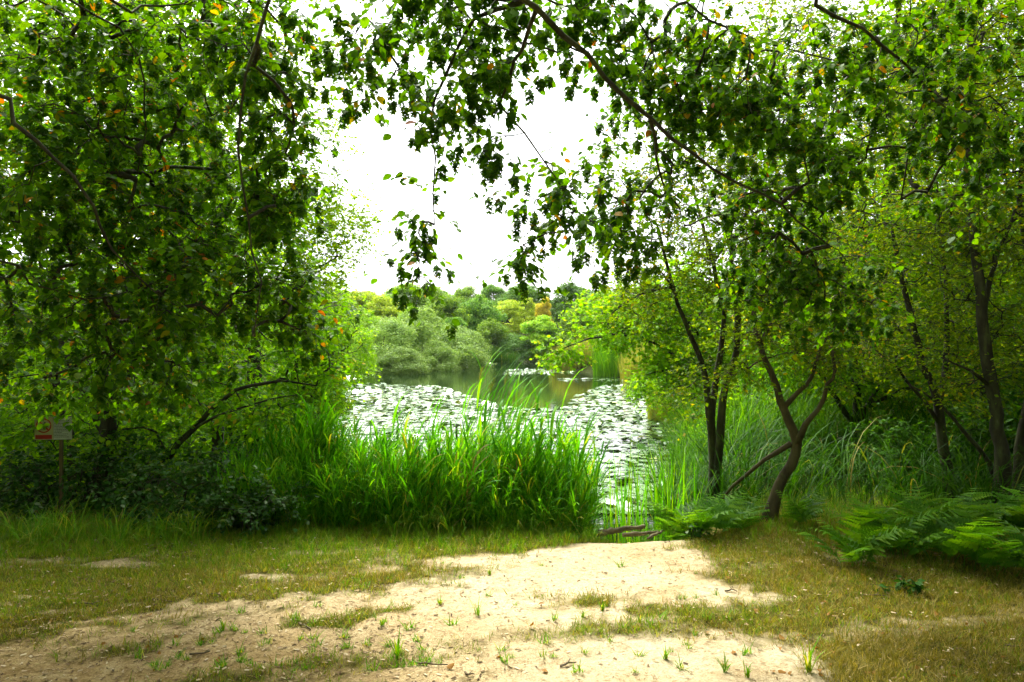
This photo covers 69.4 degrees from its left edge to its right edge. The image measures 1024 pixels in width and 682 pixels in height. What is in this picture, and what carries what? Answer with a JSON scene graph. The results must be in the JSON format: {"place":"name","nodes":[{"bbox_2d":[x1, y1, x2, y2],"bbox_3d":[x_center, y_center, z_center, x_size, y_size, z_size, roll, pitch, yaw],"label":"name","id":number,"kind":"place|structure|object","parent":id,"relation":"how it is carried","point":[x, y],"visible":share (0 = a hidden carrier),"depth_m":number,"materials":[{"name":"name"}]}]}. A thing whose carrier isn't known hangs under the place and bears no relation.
{"place":"outdoors","nodes":[
{"label":"outdoors","id":0,"kind":"place"},
{"bbox_2d":[332,361,679,543],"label":"water","id":1,"kind":"structure","parent":0,"point":[463,380],"depth_m":27.98,"materials":[{"name":"black liquid"}]},
{"bbox_2d":[391,393,421,473],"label":"reed","id":2,"kind":"object","parent":1,"relation":"in","point":[395,416],"visible":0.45,"depth_m":7.50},
{"bbox_2d":[409,388,454,448],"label":"reed","id":3,"kind":"object","parent":1,"relation":"in","point":[439,406],"visible":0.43,"depth_m":7.40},
{"bbox_2d":[461,380,492,445],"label":"reed","id":4,"kind":"object","parent":1,"relation":"in","point":[465,418],"visible":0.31,"depth_m":7.28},
{"bbox_2d":[333,362,676,485],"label":"lily pads","id":5,"kind":"object","parent":1,"relation":"on","point":[602,406],"visible":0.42,"depth_m":20.12,"materials":[{"name":"plant"}]},
{"bbox_2d":[492,366,537,447],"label":"reed","id":6,"kind":"object","parent":1,"relation":"in","point":[518,406],"visible":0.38,"depth_m":7.19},
{"bbox_2d":[0,274,1023,681],"bbox_3d":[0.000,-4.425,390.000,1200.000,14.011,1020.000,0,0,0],"label":"ground","id":7,"kind":"structure","parent":0,"point":[572,564],"depth_m":4.16,"materials":[{"name":"sand"}]},
{"bbox_2d":[0,442,58,524],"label":"bramble bush","id":8,"kind":"object","parent":7,"relation":"on","point":[14,468],"visible":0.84,"depth_m":6.40,"materials":[{"name":"green plant"}]},
{"bbox_2d":[0,352,93,482],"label":"young shrub","id":9,"kind":"object","parent":7,"relation":"on","point":[29,416],"visible":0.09,"depth_m":8.28,"materials":[{"name":"green plant"}]},
{"bbox_2d":[34,417,71,517],"bbox_3d":[-4.032,1.136,6.512,0.310,0.937,0.042,0,0,-7],"label":"warning sign","id":10,"kind":"object","parent":7,"relation":"on","point":[53,430],"visible":0.76,"depth_m":6.50,"materials":[{"name":"metal"}]},
{"bbox_2d":[0,442,135,519],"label":"bramble bush","id":11,"kind":"object","parent":7,"relation":"on","point":[45,486],"visible":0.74,"depth_m":6.58,"materials":[{"name":"green plant"}]},
{"bbox_2d":[52,418,183,512],"bbox_3d":[-3.654,1.264,7.000,1.172,1.050,0.959,0,0,-16],"label":"bramble bush","id":12,"kind":"object","parent":7,"relation":"on","point":[116,471],"visible":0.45,"depth_m":6.93,"materials":[{"name":"green plant"}]},
{"bbox_2d":[56,375,210,479],"bbox_3d":[-4.399,1.006,8.611,1.621,1.471,1.234,0,0,0],"label":"young shrub","id":13,"kind":"object","parent":7,"relation":"on","point":[145,421],"visible":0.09,"depth_m":8.54,"materials":[{"name":"green plant"}]},
{"bbox_2d":[0,0,284,408],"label":"oak tree","id":14,"kind":"object","parent":7,"relation":"on","point":[4,167],"visible":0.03,"depth_m":13.15,"materials":[{"name":"green plant"}]},
{"bbox_2d":[82,450,242,532],"bbox_3d":[-2.897,1.350,6.320,1.268,0.872,0.936,0,0,0],"label":"bramble bush","id":15,"kind":"object","parent":7,"relation":"on","point":[168,502],"visible":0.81,"depth_m":6.21,"materials":[{"name":"green plant"}]},
{"bbox_2d":[0,371,351,498],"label":"bank sedge","id":16,"kind":"object","parent":7,"relation":"on","point":[155,448],"visible":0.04,"depth_m":8.39,"materials":[{"name":"plant"}]},
{"bbox_2d":[0,0,363,433],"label":"hornbeam tree","id":17,"kind":"object","parent":7,"relation":"on","point":[261,208],"visible":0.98,"depth_m":4.29,"materials":[{"name":"green plant"}]},
{"bbox_2d":[0,0,367,504],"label":"hazel tree","id":18,"kind":"object","parent":7,"relation":"on","point":[26,433],"visible":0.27,"depth_m":7.26,"materials":[{"name":"green plant"}]},
{"bbox_2d":[210,425,223,493],"bbox_3d":[-3.035,1.309,7.604,0.110,0.930,0.090,2,-1,-17],"label":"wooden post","id":19,"kind":"object","parent":7,"relation":"on","point":[215,442],"visible":0.07,"depth_m":7.56,"materials":[{"name":"brown wood"}]},
{"bbox_2d":[151,426,285,509],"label":"bramble bush","id":20,"kind":"object","parent":7,"relation":"on","point":[189,452],"visible":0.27,"depth_m":7.11,"materials":[{"name":"green plant"}]},
{"bbox_2d":[172,378,293,464],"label":"young shrub","id":21,"kind":"object","parent":7,"relation":"on","point":[209,400],"visible":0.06,"depth_m":9.45,"materials":[{"name":"green plant"}]},
{"bbox_2d":[85,0,393,425],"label":"alder tree","id":22,"kind":"object","parent":7,"relation":"on","point":[331,213],"visible":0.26,"depth_m":12.23,"materials":[{"name":"green plant"}]},
{"bbox_2d":[174,462,318,546],"bbox_3d":[-2.206,1.398,6.176,1.069,0.806,0.910,0,0,-31],"label":"bramble bush","id":23,"kind":"object","parent":7,"relation":"on","point":[243,508],"visible":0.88,"depth_m":6.12,"materials":[{"name":"green plant"}]},
{"bbox_2d":[221,260,383,432],"bbox_3d":[-4.467,0.149,14.739,3.802,3.826,3.357,0,0,0],"label":"sallow bush","id":24,"kind":"object","parent":7,"relation":"on","point":[341,386],"visible":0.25,"depth_m":14.71,"materials":[{"name":"green plant"}]},
{"bbox_2d":[0,488,687,552],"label":"tall grass","id":25,"kind":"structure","parent":7,"relation":"on","point":[68,530],"depth_m":6.01,"materials":[{"name":"plant"}]},
{"bbox_2d":[321,295,373,350],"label":"oak tree","id":26,"kind":"object","parent":7,"relation":"on","point":[358,308],"visible":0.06,"depth_m":66.31,"materials":[{"name":"green plant"}]},
{"bbox_2d":[346,326,377,374],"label":"bush","id":27,"kind":"object","parent":7,"relation":"on","point":[366,347],"visible":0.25,"depth_m":45.78,"materials":[{"name":"green plant"}]},
{"bbox_2d":[348,311,388,355],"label":"broadleaf tree","id":28,"kind":"object","parent":7,"relation":"on","point":[364,320],"visible":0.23,"depth_m":57.53,"materials":[{"name":"green plant"}]},
{"bbox_2d":[346,290,391,322],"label":"broadleaf tree","id":29,"kind":"object","parent":7,"relation":"on","point":[366,293],"visible":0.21,"depth_m":91.05,"materials":[{"name":"green plant"}]},
{"bbox_2d":[354,316,417,372],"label":"willow tree","id":30,"kind":"object","parent":7,"relation":"on","point":[396,333],"visible":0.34,"depth_m":50.08,"materials":[{"name":"green plant"}]},
{"bbox_2d":[366,295,405,320],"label":"broadleaf tree","id":31,"kind":"object","parent":7,"relation":"on","point":[384,304],"visible":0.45,"depth_m":80.87,"materials":[{"name":"green plant"}]},
{"bbox_2d":[379,628,405,658],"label":"grass tuft","id":32,"kind":"object","parent":7,"relation":"on","point":[397,650],"visible":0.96,"depth_m":3.71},
{"bbox_2d":[379,282,422,318],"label":"oak tree","id":33,"kind":"object","parent":7,"relation":"on","point":[408,291],"visible":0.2,"depth_m":102.56,"materials":[{"name":"green plant"}]},
{"bbox_2d":[374,345,433,373],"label":"willow tree","id":34,"kind":"object","parent":7,"relation":"on","point":[399,355],"visible":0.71,"depth_m":47.41,"materials":[{"name":"green plant"}]},
{"bbox_2d":[198,380,621,540],"bbox_3d":[-0.856,1.374,7.343,4.271,2.055,2.942,0,0,0],"label":"reed bed","id":35,"kind":"object","parent":7,"relation":"on","point":[432,477],"visible":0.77,"depth_m":6.42,"materials":[{"name":"plant"}]},
{"bbox_2d":[311,440,544,527],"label":"dead reeds","id":36,"kind":"object","parent":7,"relation":"on","point":[456,473],"visible":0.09,"depth_m":6.29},
{"bbox_2d":[378,305,482,368],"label":"willow tree","id":37,"kind":"object","parent":7,"relation":"on","point":[421,337],"visible":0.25,"depth_m":55.69,"materials":[{"name":"green plant"}]},
{"bbox_2d":[412,286,451,318],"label":"oak tree","id":38,"kind":"object","parent":7,"relation":"on","point":[423,300],"visible":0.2,"depth_m":101.78,"materials":[{"name":"green plant"}]},
{"bbox_2d":[413,338,461,370],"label":"willow tree","id":39,"kind":"object","parent":7,"relation":"on","point":[439,350],"visible":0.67,"depth_m":52.49,"materials":[{"name":"green plant"}]},
{"bbox_2d":[420,293,470,347],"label":"oak tree","id":40,"kind":"object","parent":7,"relation":"on","point":[451,305],"visible":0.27,"depth_m":77.32,"materials":[{"name":"green plant"}]},
{"bbox_2d":[431,324,495,367],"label":"willow tree","id":41,"kind":"object","parent":7,"relation":"on","point":[466,337],"visible":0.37,"depth_m":59.10,"materials":[{"name":"green plant"}]},
{"bbox_2d":[451,284,487,305],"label":"oak tree","id":42,"kind":"object","parent":7,"relation":"on","point":[465,294],"visible":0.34,"depth_m":105.46,"materials":[{"name":"green plant"}]},
{"bbox_2d":[455,294,508,353],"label":"oak tree","id":43,"kind":"object","parent":7,"relation":"on","point":[480,309],"visible":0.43,"depth_m":78.38,"materials":[{"name":"green plant"}]},
{"bbox_2d":[462,350,503,458],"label":"reed","id":44,"kind":"object","parent":7,"relation":"on","point":[480,385],"visible":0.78,"depth_m":7.20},
{"bbox_2d":[476,317,508,353],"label":"oak tree","id":45,"kind":"object","parent":7,"relation":"on","point":[494,328],"visible":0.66,"depth_m":73.01,"materials":[{"name":"green plant"}]},
{"bbox_2d":[478,283,506,305],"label":"oak tree","id":46,"kind":"object","parent":7,"relation":"on","point":[489,290],"visible":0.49,"depth_m":111.30,"materials":[{"name":"green plant"}]},
{"bbox_2d":[483,370,512,456],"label":"reed","id":47,"kind":"object","parent":7,"relation":"on","point":[486,411],"visible":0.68,"depth_m":7.11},
{"bbox_2d":[486,347,519,362],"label":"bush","id":48,"kind":"object","parent":7,"relation":"on","point":[504,358],"visible":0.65,"depth_m":70.42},
{"bbox_2d":[492,299,524,334],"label":"beech tree","id":49,"kind":"object","parent":7,"relation":"on","point":[510,307],"visible":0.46,"depth_m":89.05,"materials":[{"name":"green plant"}]},
{"bbox_2d":[0,480,1022,571],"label":"bank grass","id":50,"kind":"structure","parent":7,"relation":"on","point":[830,513],"depth_m":6.01,"materials":[{"name":"plant"}]},
{"bbox_2d":[0,515,1023,681],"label":"dry turf","id":51,"kind":"structure","parent":7,"relation":"on","point":[888,641],"depth_m":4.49,"materials":[{"name":"green plant"}]},
{"bbox_2d":[0,534,1023,681],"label":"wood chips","id":52,"kind":"object","parent":7,"relation":"on","point":[218,669],"visible":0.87,"depth_m":4.05,"materials":[{"name":"wood"}]},
{"bbox_2d":[497,381,533,468],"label":"reed","id":53,"kind":"object","parent":7,"relation":"on","point":[501,421],"visible":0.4,"depth_m":6.81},
{"bbox_2d":[496,282,540,312],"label":"oak tree","id":54,"kind":"object","parent":7,"relation":"on","point":[510,294],"visible":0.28,"depth_m":108.39,"materials":[{"name":"green plant"}]},
{"bbox_2d":[495,332,543,362],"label":"bush","id":55,"kind":"object","parent":7,"relation":"on","point":[511,341],"visible":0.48,"depth_m":72.88,"materials":[{"name":"green plant"}]},
{"bbox_2d":[499,350,542,451],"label":"reed","id":56,"kind":"object","parent":7,"relation":"on","point":[505,383],"visible":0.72,"depth_m":7.12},
{"bbox_2d":[507,297,535,336],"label":"beech tree","id":57,"kind":"object","parent":7,"relation":"on","point":[528,307],"visible":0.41,"depth_m":93.03,"materials":[{"name":"green plant"}]},
{"bbox_2d":[514,314,563,361],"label":"beech tree","id":58,"kind":"object","parent":7,"relation":"on","point":[541,325],"visible":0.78,"depth_m":73.83,"materials":[{"name":"green plant"}]},
{"bbox_2d":[524,369,555,458],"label":"reed","id":59,"kind":"object","parent":7,"relation":"on","point":[537,399],"visible":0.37,"depth_m":7.31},
{"bbox_2d":[534,296,553,322],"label":"maple tree","id":60,"kind":"object","parent":7,"relation":"on","point":[541,308],"visible":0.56,"depth_m":87.61,"materials":[{"name":"yellow plant"}]},
{"bbox_2d":[545,367,594,475],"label":"reed","id":61,"kind":"object","parent":7,"relation":"on","point":[560,413],"visible":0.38,"depth_m":7.18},
{"bbox_2d":[538,280,602,324],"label":"oak tree","id":62,"kind":"object","parent":7,"relation":"on","point":[557,306],"visible":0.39,"depth_m":102.13,"materials":[{"name":"green plant"}]},
{"bbox_2d":[547,337,596,371],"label":"bush","id":63,"kind":"object","parent":7,"relation":"on","point":[566,368],"visible":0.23,"depth_m":51.25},
{"bbox_2d":[557,307,598,346],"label":"oak tree","id":64,"kind":"object","parent":7,"relation":"on","point":[563,323],"visible":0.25,"depth_m":71.17,"materials":[{"name":"green plant"}]},
{"bbox_2d":[562,380,610,533],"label":"reed","id":65,"kind":"object","parent":7,"relation":"on","point":[586,438],"visible":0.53,"depth_m":7.14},
{"bbox_2d":[589,339,642,376],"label":"reed clump","id":66,"kind":"object","parent":7,"relation":"on","point":[608,367],"visible":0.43,"depth_m":43.78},
{"bbox_2d":[598,524,645,536],"bbox_3d":[0.923,1.585,6.210,0.461,0.070,0.069,0,0,-26],"label":"log","id":67,"kind":"object","parent":7,"relation":"on","point":[610,531],"visible":0.99,"depth_m":6.17,"materials":[{"name":"brown wood"}]},
{"bbox_2d":[595,442,652,543],"bbox_3d":[1.008,1.700,7.204,0.524,1.438,0.655,0,0,-21],"label":"bulrush","id":68,"kind":"object","parent":7,"relation":"on","point":[622,517],"visible":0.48,"depth_m":7.26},
{"bbox_2d":[618,348,661,387],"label":"reed clump","id":69,"kind":"object","parent":7,"relation":"on","point":[631,366],"visible":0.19,"depth_m":32.83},
{"bbox_2d":[624,435,660,542],"bbox_3d":[1.196,1.559,7.028,0.365,1.404,0.517,0,0,25],"label":"bulrush","id":70,"kind":"object","parent":7,"relation":"on","point":[637,488],"visible":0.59,"depth_m":6.99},
{"bbox_2d":[621,366,685,422],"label":"sallow bush","id":71,"kind":"object","parent":7,"relation":"on","point":[638,393],"visible":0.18,"depth_m":18.50,"materials":[{"name":"green plant"}]},
{"bbox_2d":[625,518,686,541],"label":"bracken","id":72,"kind":"object","parent":7,"relation":"on","point":[657,536],"visible":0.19,"depth_m":6.87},
{"bbox_2d":[639,443,674,540],"bbox_3d":[1.465,1.565,7.389,0.411,1.211,0.290,0,0,0],"label":"bulrush","id":73,"kind":"object","parent":7,"relation":"on","point":[656,498],"visible":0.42,"depth_m":7.35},
{"bbox_2d":[642,389,675,422],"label":"reed clump","id":74,"kind":"object","parent":7,"relation":"on","point":[649,415],"visible":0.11,"depth_m":19.51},
{"bbox_2d":[296,0,1023,372],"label":"hornbeam tree","id":75,"kind":"object","parent":7,"relation":"on","point":[762,130],"visible":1,"depth_m":4.21,"materials":[{"name":"green plant"}]},
{"bbox_2d":[600,431,727,540],"bbox_3d":[1.365,1.699,7.172,1.980,1.605,1.516,0,0,-35],"label":"water sedge","id":76,"kind":"object","parent":7,"relation":"on","point":[669,492],"visible":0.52,"depth_m":7.03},
{"bbox_2d":[529,245,812,422],"bbox_3d":[3.994,-0.074,16.609,7.259,4.288,4.387,0,0,0],"label":"sallow bush","id":77,"kind":"object","parent":7,"relation":"on","point":[612,343],"visible":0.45,"depth_m":16.04,"materials":[{"name":"green plant"}]},
{"bbox_2d":[645,497,720,539],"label":"bracken","id":78,"kind":"object","parent":7,"relation":"on","point":[671,526],"visible":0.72,"depth_m":6.17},
{"bbox_2d":[680,515,709,539],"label":"trailing bramble","id":79,"kind":"object","parent":7,"relation":"on","point":[695,534],"visible":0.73,"depth_m":5.96,"materials":[{"name":"green plant"}]},
{"bbox_2d":[651,491,752,535],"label":"bracken","id":80,"kind":"object","parent":7,"relation":"on","point":[723,510],"visible":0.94,"depth_m":6.09,"materials":[{"name":"plant"}]},
{"bbox_2d":[572,0,877,501],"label":"willow tree","id":81,"kind":"object","parent":7,"relation":"on","point":[715,441],"visible":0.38,"depth_m":7.52,"materials":[{"name":"green plant"}]},
{"bbox_2d":[702,491,769,530],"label":"bracken","id":82,"kind":"object","parent":7,"relation":"on","point":[748,517],"visible":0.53,"depth_m":6.39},
{"bbox_2d":[689,378,791,441],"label":"young shrub","id":83,"kind":"object","parent":7,"relation":"on","point":[736,398],"visible":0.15,"depth_m":10.86,"materials":[{"name":"green plant"}]},
{"bbox_2d":[661,137,923,522],"bbox_3d":[2.500,-0.175,6.930,2.172,3.692,2.086,0,0,0],"label":"willow tree","id":84,"kind":"object","parent":7,"relation":"on","point":[794,445],"visible":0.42,"depth_m":6.50,"materials":[{"name":"green plant"}]},
{"bbox_2d":[774,490,832,527],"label":"bracken","id":85,"kind":"object","parent":7,"relation":"on","point":[796,512],"visible":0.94,"depth_m":6.27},
{"bbox_2d":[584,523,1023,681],"bbox_3d":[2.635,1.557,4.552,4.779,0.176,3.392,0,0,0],"label":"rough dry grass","id":86,"kind":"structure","parent":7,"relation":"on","point":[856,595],"depth_m":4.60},
{"bbox_2d":[790,632,829,672],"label":"grass tuft","id":87,"kind":"object","parent":7,"relation":"on","point":[808,665],"visible":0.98,"depth_m":3.54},
{"bbox_2d":[601,403,1023,539],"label":"drooping sedge","id":88,"kind":"object","parent":7,"relation":"on","point":[822,456],"visible":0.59,"depth_m":7.53,"materials":[{"name":"plant"}]},
{"bbox_2d":[625,362,1023,501],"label":"sedge marsh","id":89,"kind":"structure","parent":7,"relation":"on","point":[742,414],"depth_m":9.92,"materials":[{"name":"plant"}]},
{"bbox_2d":[731,340,925,411],"bbox_3d":[5.544,0.724,12.963,3.549,1.822,2.848,0,0,0],"label":"shrub","id":90,"kind":"object","parent":7,"relation":"on","point":[780,377],"visible":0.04,"depth_m":12.59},
{"bbox_2d":[790,507,907,568],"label":"bracken","id":91,"kind":"object","parent":7,"relation":"on","point":[858,547],"visible":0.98,"depth_m":5.21,"materials":[{"name":"plant"}]},
{"bbox_2d":[699,0,1023,383],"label":"birch tree","id":92,"kind":"object","parent":7,"relation":"on","point":[899,9],"visible":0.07,"depth_m":12.25,"materials":[{"name":"green plant"}]},
{"bbox_2d":[705,133,1023,460],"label":"hazel tree","id":93,"kind":"object","parent":7,"relation":"on","point":[858,389],"visible":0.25,"depth_m":9.56,"materials":[{"name":"green plant"}]},
{"bbox_2d":[709,0,1023,386],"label":"oak tree","id":94,"kind":"object","parent":7,"relation":"on","point":[933,172],"visible":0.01,"depth_m":16.38,"materials":[{"name":"green plant"}]},
{"bbox_2d":[833,490,916,533],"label":"bracken","id":95,"kind":"object","parent":7,"relation":"on","point":[878,509],"visible":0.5,"depth_m":5.63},
{"bbox_2d":[826,498,949,559],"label":"bracken","id":96,"kind":"object","parent":7,"relation":"on","point":[899,542],"visible":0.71,"depth_m":5.43,"materials":[{"name":"plant"}]},
{"bbox_2d":[818,352,959,436],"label":"young shrub","id":97,"kind":"object","parent":7,"relation":"on","point":[887,400],"visible":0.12,"depth_m":10.31,"materials":[{"name":"green plant"}]},
{"bbox_2d":[872,575,929,597],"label":"trailing bramble","id":98,"kind":"object","parent":7,"relation":"on","point":[918,586],"visible":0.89,"depth_m":4.70,"materials":[{"name":"green plant"}]},
{"bbox_2d":[783,0,1023,502],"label":"willow tree","id":99,"kind":"object","parent":7,"relation":"on","point":[947,334],"visible":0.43,"depth_m":7.35,"materials":[{"name":"green plant"}]},
{"bbox_2d":[837,403,972,489],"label":"young shrub","id":100,"kind":"object","parent":7,"relation":"on","point":[883,422],"visible":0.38,"depth_m":8.14,"materials":[{"name":"green plant"}]},
{"bbox_2d":[878,483,978,533],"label":"bracken","id":101,"kind":"object","parent":7,"relation":"on","point":[909,508],"visible":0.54,"depth_m":5.94,"materials":[{"name":"plant"}]},
{"bbox_2d":[869,0,1023,508],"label":"willow tree","id":102,"kind":"object","parent":7,"relation":"on","point":[990,379],"visible":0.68,"depth_m":6.92,"materials":[{"name":"green plant"}]},
{"bbox_2d":[896,503,1023,569],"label":"bracken","id":103,"kind":"object","parent":7,"relation":"on","point":[942,545],"visible":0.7,"depth_m":5.31,"materials":[{"name":"plant"}]},
{"bbox_2d":[910,398,1023,486],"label":"young shrub","id":104,"kind":"object","parent":7,"relation":"on","point":[981,423],"visible":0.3,"depth_m":7.75,"materials":[{"name":"green plant"}]},
{"bbox_2d":[921,488,1023,526],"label":"bracken","id":105,"kind":"object","parent":7,"relation":"on","point":[991,507],"visible":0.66,"depth_m":5.98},
{"bbox_2d":[923,365,1023,450],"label":"young shrub","id":106,"kind":"object","parent":7,"relation":"on","point":[974,394],"visible":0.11,"depth_m":8.99,"materials":[{"name":"green plant"}]},
{"bbox_2d":[943,500,1023,576],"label":"bracken","id":107,"kind":"object","parent":7,"relation":"on","point":[975,552],"visible":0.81,"depth_m":5.04,"materials":[{"name":"plant"}]},
{"bbox_2d":[965,343,1023,452],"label":"young shrub","id":108,"kind":"object","parent":7,"relation":"on","point":[1014,398],"visible":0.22,"depth_m":8.55,"materials":[{"name":"green plant"}]},
{"bbox_2d":[979,484,1023,532],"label":"bracken","id":109,"kind":"object","parent":7,"relation":"on","point":[1016,518],"visible":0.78,"depth_m":5.92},
{"bbox_2d":[987,516,1023,579],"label":"bracken","id":110,"kind":"object","parent":7,"relation":"on","point":[1019,538],"visible":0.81,"depth_m":5.04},
{"bbox_2d":[0,0,1023,299],"label":"sky","id":111,"kind":"structure","parent":0,"point":[485,240],"materials":[{"name":"white"}]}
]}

